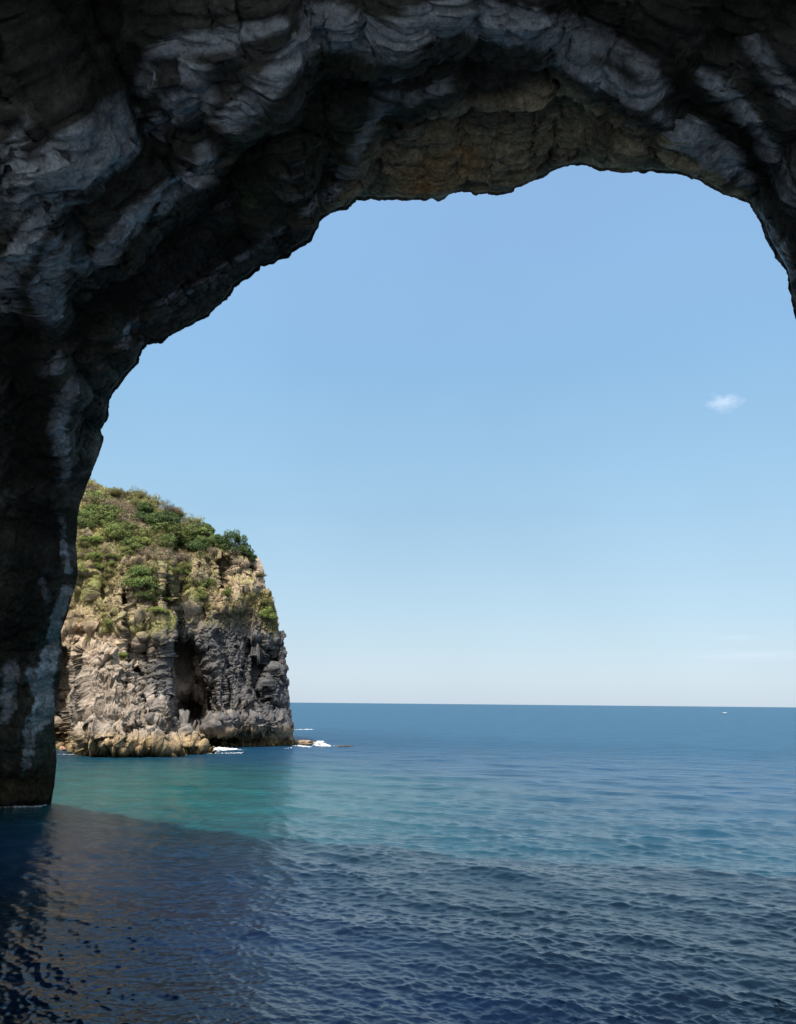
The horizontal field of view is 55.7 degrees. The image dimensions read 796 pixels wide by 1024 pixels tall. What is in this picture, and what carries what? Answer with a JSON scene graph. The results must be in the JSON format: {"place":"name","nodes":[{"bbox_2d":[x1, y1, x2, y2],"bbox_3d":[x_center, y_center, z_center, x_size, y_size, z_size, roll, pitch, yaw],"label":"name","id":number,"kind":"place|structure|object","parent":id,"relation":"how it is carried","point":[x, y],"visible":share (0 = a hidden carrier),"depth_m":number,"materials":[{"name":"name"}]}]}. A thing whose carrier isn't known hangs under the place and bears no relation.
{"place":"outdoors","nodes":[
{"label":"outdoors","id":0,"kind":"place"},
{"bbox_2d":[54,479,294,757],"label":"headland","id":1,"kind":"structure","parent":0,"point":[195,686],"depth_m":139.95,"materials":[{"name":"beige stone"}]},
{"bbox_2d":[77,535,88,542],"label":"shrub","id":2,"kind":"object","parent":1,"relation":"on","point":[84,538],"visible":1,"depth_m":150.02,"materials":[{"name":"green plant"}]},
{"bbox_2d":[76,541,90,546],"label":"shrub","id":3,"kind":"object","parent":1,"relation":"on","point":[80,544],"visible":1,"depth_m":149.71,"materials":[{"name":"green plant"}]},
{"bbox_2d":[77,508,94,517],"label":"shrub","id":4,"kind":"object","parent":1,"relation":"on","point":[87,513],"visible":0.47,"depth_m":158.66,"materials":[{"name":"green plant"}]},
{"bbox_2d":[77,515,96,528],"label":"shrub","id":5,"kind":"object","parent":1,"relation":"on","point":[80,519],"visible":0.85,"depth_m":154.62,"materials":[{"name":"green plant"}]},
{"bbox_2d":[82,505,96,512],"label":"shrub","id":6,"kind":"object","parent":1,"relation":"on","point":[89,507],"visible":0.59,"depth_m":163.66,"materials":[{"name":"green plant"}]},
{"bbox_2d":[85,481,100,497],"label":"dry shrub","id":7,"kind":"object","parent":1,"relation":"on","point":[91,487],"visible":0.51,"depth_m":169.00,"materials":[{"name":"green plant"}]},
{"bbox_2d":[83,494,103,504],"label":"dry shrub","id":8,"kind":"object","parent":1,"relation":"on","point":[87,498],"visible":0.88,"depth_m":165.80,"materials":[{"name":"brown plant"}]},
{"bbox_2d":[85,552,102,559],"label":"shrub","id":9,"kind":"object","parent":1,"relation":"on","point":[92,556],"visible":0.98,"depth_m":146.98,"materials":[{"name":"green plant"}]},
{"bbox_2d":[85,515,108,526],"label":"shrub","id":10,"kind":"object","parent":1,"relation":"on","point":[101,522],"visible":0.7,"depth_m":158.05,"materials":[{"name":"green plant"}]},
{"bbox_2d":[88,500,105,504],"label":"shrub","id":11,"kind":"object","parent":1,"relation":"on","point":[96,502],"visible":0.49,"depth_m":165.24,"materials":[{"name":"green plant"}]},
{"bbox_2d":[83,489,111,503],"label":"shrub","id":12,"kind":"object","parent":1,"relation":"on","point":[94,493],"visible":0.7,"depth_m":166.40,"materials":[{"name":"green plant"}]},
{"bbox_2d":[93,535,104,542],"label":"shrub","id":13,"kind":"object","parent":1,"relation":"on","point":[98,538],"visible":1,"depth_m":150.67,"materials":[{"name":"green plant"}]},
{"bbox_2d":[90,506,113,516],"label":"shrub","id":14,"kind":"object","parent":1,"relation":"on","point":[108,514],"visible":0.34,"depth_m":161.49,"materials":[{"name":"green plant"}]},
{"bbox_2d":[98,489,113,498],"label":"shrub","id":15,"kind":"object","parent":1,"relation":"on","point":[106,495],"visible":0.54,"depth_m":169.11,"materials":[{"name":"green plant"}]},
{"bbox_2d":[101,503,115,513],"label":"shrub","id":16,"kind":"object","parent":1,"relation":"on","point":[108,509],"visible":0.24,"depth_m":162.43,"materials":[{"name":"green plant"}]},
{"bbox_2d":[104,512,117,526],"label":"shrub","id":17,"kind":"object","parent":1,"relation":"on","point":[109,517],"visible":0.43,"depth_m":160.41,"materials":[{"name":"green plant"}]},
{"bbox_2d":[100,505,123,510],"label":"shrub","id":18,"kind":"object","parent":1,"relation":"on","point":[111,507],"visible":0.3,"depth_m":163.74,"materials":[{"name":"green plant"}]},
{"bbox_2d":[102,529,122,542],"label":"shrub","id":19,"kind":"object","parent":1,"relation":"on","point":[112,534],"visible":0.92,"depth_m":151.65,"materials":[{"name":"green plant"}]},
{"bbox_2d":[102,524,124,534],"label":"shrub","id":20,"kind":"object","parent":1,"relation":"on","point":[112,527],"visible":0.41,"depth_m":153.09,"materials":[{"name":"green plant"}]},
{"bbox_2d":[106,508,127,516],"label":"shrub","id":21,"kind":"object","parent":1,"relation":"on","point":[118,511],"visible":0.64,"depth_m":162.24,"materials":[{"name":"green plant"}]},
{"bbox_2d":[107,528,128,540],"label":"shrub","id":22,"kind":"object","parent":1,"relation":"on","point":[123,530],"visible":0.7,"depth_m":152.24,"materials":[{"name":"green plant"}]},
{"bbox_2d":[108,496,128,504],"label":"dry shrub","id":23,"kind":"object","parent":1,"relation":"on","point":[118,501],"visible":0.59,"depth_m":168.06,"materials":[{"name":"brown plant"}]},
{"bbox_2d":[114,495,128,501],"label":"shrub","id":24,"kind":"object","parent":1,"relation":"on","point":[122,498],"visible":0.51,"depth_m":171.13,"materials":[{"name":"green plant"}]},
{"bbox_2d":[113,487,131,497],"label":"shrub","id":25,"kind":"object","parent":1,"relation":"on","point":[124,493],"visible":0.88,"depth_m":172.35,"materials":[{"name":"green plant"}]},
{"bbox_2d":[109,529,135,539],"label":"shrub","id":26,"kind":"object","parent":1,"relation":"on","point":[129,533],"visible":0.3,"depth_m":153.67,"materials":[{"name":"green plant"}]},
{"bbox_2d":[111,512,135,523],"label":"dry shrub","id":27,"kind":"object","parent":1,"relation":"on","point":[119,520],"visible":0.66,"depth_m":160.68,"materials":[{"name":"brown plant"}]},
{"bbox_2d":[116,520,137,529],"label":"shrub","id":28,"kind":"object","parent":1,"relation":"on","point":[125,523],"visible":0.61,"depth_m":156.27,"materials":[{"name":"green plant"}]},
{"bbox_2d":[119,504,138,514],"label":"dry shrub","id":29,"kind":"object","parent":1,"relation":"on","point":[132,509],"visible":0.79,"depth_m":164.46,"materials":[{"name":"brown plant"}]},
{"bbox_2d":[121,536,136,543],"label":"shrub","id":30,"kind":"object","parent":1,"relation":"on","point":[127,540],"visible":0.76,"depth_m":150.71,"materials":[{"name":"green plant"}]},
{"bbox_2d":[124,550,136,555],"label":"shrub","id":31,"kind":"object","parent":1,"relation":"on","point":[130,552],"visible":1,"depth_m":146.23,"materials":[{"name":"green plant"}]},
{"bbox_2d":[127,523,142,533],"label":"shrub","id":32,"kind":"object","parent":1,"relation":"on","point":[128,526],"visible":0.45,"depth_m":157.03,"materials":[{"name":"green plant"}]},
{"bbox_2d":[120,573,152,591],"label":"shrub","id":33,"kind":"object","parent":1,"relation":"on","point":[125,581],"visible":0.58,"depth_m":138.90,"materials":[{"name":"green plant"}]},
{"bbox_2d":[128,542,144,552],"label":"shrub","id":34,"kind":"object","parent":1,"relation":"on","point":[137,547],"visible":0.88,"depth_m":148.25,"materials":[{"name":"green plant"}]},
{"bbox_2d":[130,511,143,520],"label":"shrub","id":35,"kind":"object","parent":1,"relation":"on","point":[137,513],"visible":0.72,"depth_m":161.53,"materials":[{"name":"green plant"}]},
{"bbox_2d":[131,535,142,544],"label":"shrub","id":36,"kind":"object","parent":1,"relation":"on","point":[140,539],"visible":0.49,"depth_m":151.58,"materials":[{"name":"green plant"}]},
{"bbox_2d":[125,494,150,506],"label":"shrub","id":37,"kind":"object","parent":1,"relation":"on","point":[139,500],"visible":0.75,"depth_m":168.33,"materials":[{"name":"green plant"}]},
{"bbox_2d":[127,566,151,576],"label":"shrub","id":38,"kind":"object","parent":1,"relation":"on","point":[143,572],"visible":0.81,"depth_m":139.89,"materials":[{"name":"green plant"}]},
{"bbox_2d":[132,491,146,498],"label":"shrub","id":39,"kind":"object","parent":1,"relation":"on","point":[141,497],"visible":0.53,"depth_m":172.00,"materials":[{"name":"green plant"}]},
{"bbox_2d":[128,564,152,576],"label":"shrub","id":40,"kind":"object","parent":1,"relation":"on","point":[135,569],"visible":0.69,"depth_m":139.81,"materials":[{"name":"green plant"}]},
{"bbox_2d":[134,529,147,537],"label":"shrub","id":41,"kind":"object","parent":1,"relation":"on","point":[142,534],"visible":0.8,"depth_m":155.29,"materials":[{"name":"green plant"}]},
{"bbox_2d":[134,591,149,601],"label":"shrub","id":42,"kind":"object","parent":1,"relation":"on","point":[145,596],"visible":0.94,"depth_m":137.61,"materials":[{"name":"green plant"}]},
{"bbox_2d":[128,577,157,589],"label":"shrub","id":43,"kind":"object","parent":1,"relation":"on","point":[131,582],"visible":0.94,"depth_m":138.38,"materials":[{"name":"green plant"}]},
{"bbox_2d":[135,545,151,556],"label":"dry shrub","id":44,"kind":"object","parent":1,"relation":"on","point":[141,551],"visible":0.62,"depth_m":147.50,"materials":[{"name":"brown plant"}]},
{"bbox_2d":[134,502,153,512],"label":"shrub","id":45,"kind":"object","parent":1,"relation":"on","point":[141,508],"visible":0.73,"depth_m":166.02,"materials":[{"name":"green plant"}]},
{"bbox_2d":[136,504,152,513],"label":"shrub","id":46,"kind":"object","parent":1,"relation":"on","point":[147,507],"visible":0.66,"depth_m":166.53,"materials":[{"name":"green plant"}]},
{"bbox_2d":[136,592,152,601],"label":"shrub","id":47,"kind":"object","parent":1,"relation":"on","point":[143,597],"visible":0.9,"depth_m":138.03,"materials":[{"name":"green plant"}]},
{"bbox_2d":[137,587,154,592],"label":"shrub","id":48,"kind":"object","parent":1,"relation":"on","point":[150,590],"visible":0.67,"depth_m":138.74,"materials":[{"name":"green plant"}]},
{"bbox_2d":[139,527,154,536],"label":"shrub","id":49,"kind":"object","parent":1,"relation":"on","point":[143,530],"visible":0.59,"depth_m":155.95,"materials":[{"name":"green plant"}]},
{"bbox_2d":[139,590,155,602],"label":"shrub","id":50,"kind":"object","parent":1,"relation":"on","point":[151,595],"visible":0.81,"depth_m":138.32,"materials":[{"name":"green plant"}]},
{"bbox_2d":[136,574,159,587],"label":"shrub","id":51,"kind":"object","parent":1,"relation":"on","point":[155,579],"visible":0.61,"depth_m":139.66,"materials":[{"name":"green plant"}]},
{"bbox_2d":[142,536,157,546],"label":"shrub","id":52,"kind":"object","parent":1,"relation":"on","point":[145,541],"visible":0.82,"depth_m":150.42,"materials":[{"name":"green plant"}]},
{"bbox_2d":[143,548,157,557],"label":"dry shrub","id":53,"kind":"object","parent":1,"relation":"on","point":[146,552],"visible":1,"depth_m":144.58,"materials":[{"name":"brown plant"}]},
{"bbox_2d":[146,501,157,508],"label":"shrub","id":54,"kind":"object","parent":1,"relation":"on","point":[154,505],"visible":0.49,"depth_m":168.06,"materials":[{"name":"green plant"}]},
{"bbox_2d":[148,606,157,613],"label":"shrub","id":55,"kind":"object","parent":1,"relation":"on","point":[153,608],"visible":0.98,"depth_m":136.63,"materials":[{"name":"green plant"}]},
{"bbox_2d":[147,521,159,529],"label":"shrub","id":56,"kind":"object","parent":1,"relation":"on","point":[152,526],"visible":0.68,"depth_m":158.24,"materials":[{"name":"green plant"}]},
{"bbox_2d":[148,543,162,552],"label":"shrub","id":57,"kind":"object","parent":1,"relation":"on","point":[154,546],"visible":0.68,"depth_m":148.96,"materials":[{"name":"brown plant"}]},
{"bbox_2d":[144,512,167,525],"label":"shrub","id":58,"kind":"object","parent":1,"relation":"on","point":[151,519],"visible":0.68,"depth_m":158.51,"materials":[{"name":"green plant"}]},
{"bbox_2d":[150,493,163,507],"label":"shrub","id":59,"kind":"object","parent":1,"relation":"on","point":[156,499],"visible":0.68,"depth_m":172.32,"materials":[{"name":"green plant"}]},
{"bbox_2d":[148,529,168,539],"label":"shrub","id":60,"kind":"object","parent":1,"relation":"on","point":[160,534],"visible":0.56,"depth_m":153.61,"materials":[{"name":"green plant"}]},
{"bbox_2d":[150,550,166,560],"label":"dry shrub","id":61,"kind":"object","parent":1,"relation":"on","point":[157,555],"visible":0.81,"depth_m":146.24,"materials":[{"name":"brown plant"}]},
{"bbox_2d":[152,512,170,523],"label":"shrub","id":62,"kind":"object","parent":1,"relation":"on","point":[161,517],"visible":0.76,"depth_m":158.74,"materials":[{"name":"green plant"}]},
{"bbox_2d":[159,607,170,615],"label":"shrub","id":63,"kind":"object","parent":1,"relation":"on","point":[164,610],"visible":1,"depth_m":136.86,"materials":[{"name":"green plant"}]},
{"bbox_2d":[158,538,174,547],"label":"shrub","id":64,"kind":"object","parent":1,"relation":"on","point":[163,543],"visible":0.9,"depth_m":150.48,"materials":[{"name":"green plant"}]},
{"bbox_2d":[156,532,176,542],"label":"shrub","id":65,"kind":"object","parent":1,"relation":"on","point":[169,538],"visible":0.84,"depth_m":152.24,"materials":[{"name":"green plant"}]},
{"bbox_2d":[157,547,175,555],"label":"dry shrub","id":66,"kind":"object","parent":1,"relation":"on","point":[164,550],"visible":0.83,"depth_m":147.56,"materials":[{"name":"brown plant"}]},
{"bbox_2d":[153,510,180,526],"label":"shrub","id":67,"kind":"object","parent":1,"relation":"on","point":[172,520],"visible":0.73,"depth_m":159.37,"materials":[{"name":"green plant"}]},
{"bbox_2d":[158,499,177,511],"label":"bare tree","id":68,"kind":"object","parent":1,"relation":"on","point":[166,506],"visible":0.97,"depth_m":169.06,"materials":[{"name":"brown plant"}]},
{"bbox_2d":[153,521,185,537],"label":"shrub","id":69,"kind":"object","parent":1,"relation":"on","point":[168,528],"visible":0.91,"depth_m":156.28,"materials":[{"name":"green plant"}]},
{"bbox_2d":[164,510,179,521],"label":"shrub","id":70,"kind":"object","parent":1,"relation":"on","point":[171,513],"visible":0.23,"depth_m":164.70,"materials":[{"name":"green plant"}]},
{"bbox_2d":[65,480,279,660],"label":"dry grass","id":71,"kind":"structure","parent":1,"relation":"on","point":[205,606],"depth_m":148.52,"materials":[{"name":"green plant"}]},
{"bbox_2d":[169,567,182,573],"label":"shrub","id":72,"kind":"object","parent":1,"relation":"on","point":[178,569],"visible":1,"depth_m":144.45,"materials":[{"name":"green plant"}]},
{"bbox_2d":[176,551,190,562],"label":"dry shrub","id":73,"kind":"object","parent":1,"relation":"on","point":[183,555],"visible":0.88,"depth_m":152.67,"materials":[{"name":"brown plant"}]},
{"bbox_2d":[180,526,199,535],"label":"shrub","id":74,"kind":"object","parent":1,"relation":"on","point":[187,530],"visible":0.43,"depth_m":161.50,"materials":[{"name":"green plant"}]},
{"bbox_2d":[179,533,204,543],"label":"shrub","id":75,"kind":"object","parent":1,"relation":"on","point":[186,537],"visible":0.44,"depth_m":159.57,"materials":[{"name":"green plant"}]},
{"bbox_2d":[184,537,199,549],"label":"shrub","id":76,"kind":"object","parent":1,"relation":"on","point":[186,545],"visible":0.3,"depth_m":157.48,"materials":[{"name":"green plant"}]},
{"bbox_2d":[184,513,204,524],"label":"shrub","id":77,"kind":"object","parent":1,"relation":"on","point":[196,520],"visible":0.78,"depth_m":171.50,"materials":[{"name":"green plant"}]},
{"bbox_2d":[187,524,207,534],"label":"shrub","id":78,"kind":"object","parent":1,"relation":"on","point":[203,532],"visible":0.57,"depth_m":162.42,"materials":[{"name":"green plant"}]},
{"bbox_2d":[187,528,209,536],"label":"shrub","id":79,"kind":"object","parent":1,"relation":"on","point":[202,534],"visible":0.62,"depth_m":161.87,"materials":[{"name":"green plant"}]},
{"bbox_2d":[192,587,204,593],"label":"shrub","id":80,"kind":"object","parent":1,"relation":"on","point":[200,591],"visible":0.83,"depth_m":148.68,"materials":[{"name":"green plant"}]},
{"bbox_2d":[188,537,211,551],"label":"shrub","id":81,"kind":"object","parent":1,"relation":"on","point":[197,547],"visible":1,"depth_m":156.41,"materials":[{"name":"green plant"}]},
{"bbox_2d":[189,521,210,528],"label":"shrub","id":82,"kind":"object","parent":1,"relation":"on","point":[200,524],"visible":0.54,"depth_m":166.18,"materials":[{"name":"green plant"}]},
{"bbox_2d":[195,593,206,600],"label":"shrub","id":83,"kind":"object","parent":1,"relation":"on","point":[202,596],"visible":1,"depth_m":148.30,"materials":[{"name":"green plant"}]},
{"bbox_2d":[194,524,215,535],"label":"shrub","id":84,"kind":"object","parent":1,"relation":"on","point":[210,528],"visible":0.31,"depth_m":165.85,"materials":[{"name":"green plant"}]},
{"bbox_2d":[199,537,220,548],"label":"shrub","id":85,"kind":"object","parent":1,"relation":"on","point":[215,544],"visible":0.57,"depth_m":158.69,"materials":[{"name":"green plant"}]},
{"bbox_2d":[201,534,219,546],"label":"shrub","id":86,"kind":"object","parent":1,"relation":"on","point":[212,539],"visible":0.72,"depth_m":158.88,"materials":[{"name":"green plant"}]},
{"bbox_2d":[221,588,230,596],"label":"shrub","id":87,"kind":"object","parent":1,"relation":"on","point":[227,591],"visible":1,"depth_m":149.14,"materials":[{"name":"green plant"}]},
{"bbox_2d":[214,529,256,561],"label":"round tree","id":88,"kind":"object","parent":1,"relation":"on","point":[225,543],"visible":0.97,"depth_m":159.30,"materials":[{"name":"green plant"}]},
{"bbox_2d":[240,592,249,602],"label":"shrub","id":89,"kind":"object","parent":1,"relation":"on","point":[246,597],"visible":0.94,"depth_m":150.45,"materials":[{"name":"green plant"}]},
{"bbox_2d":[259,606,271,618],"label":"shrub","id":90,"kind":"object","parent":1,"relation":"on","point":[266,610],"visible":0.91,"depth_m":152.89,"materials":[{"name":"green plant"}]},
{"bbox_2d":[258,610,272,621],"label":"shrub","id":91,"kind":"object","parent":1,"relation":"on","point":[264,615],"visible":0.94,"depth_m":152.03,"materials":[{"name":"green plant"}]},
{"bbox_2d":[262,615,274,622],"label":"shrub","id":92,"kind":"object","parent":1,"relation":"on","point":[270,617],"visible":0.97,"depth_m":152.69,"materials":[{"name":"green plant"}]},
{"bbox_2d":[0,703,795,1023],"bbox_3d":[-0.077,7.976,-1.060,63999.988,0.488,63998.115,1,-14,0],"label":"sea","id":93,"kind":"structure","parent":0,"point":[392,863],"depth_m":36.02,"materials":[{"name":"liquid"}]},
{"bbox_2d":[0,804,45,807],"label":"foam","id":94,"kind":"object","parent":93,"relation":"on","point":[15,806],"visible":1,"depth_m":58.17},
{"bbox_2d":[64,747,240,754],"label":"foam","id":95,"kind":"object","parent":93,"relation":"on","point":[220,748],"visible":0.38,"depth_m":129.24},
{"bbox_2d":[294,740,314,744],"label":"reef","id":96,"kind":"object","parent":93,"relation":"in","point":[304,742],"visible":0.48,"depth_m":145.93},
{"bbox_2d":[291,741,330,747],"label":"foam","id":97,"kind":"object","parent":93,"relation":"on","point":[319,743],"visible":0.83,"depth_m":143.63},
{"bbox_2d":[0,0,795,807],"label":"rock arch","id":98,"kind":"object","parent":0,"point":[168,168],"visible":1,"depth_m":24.04,"materials":[{"name":"grey stone"}]},
{"bbox_2d":[90,165,795,706],"label":"sky","id":99,"kind":"structure","parent":0,"point":[535,443],"materials":[{"name":"blue"}]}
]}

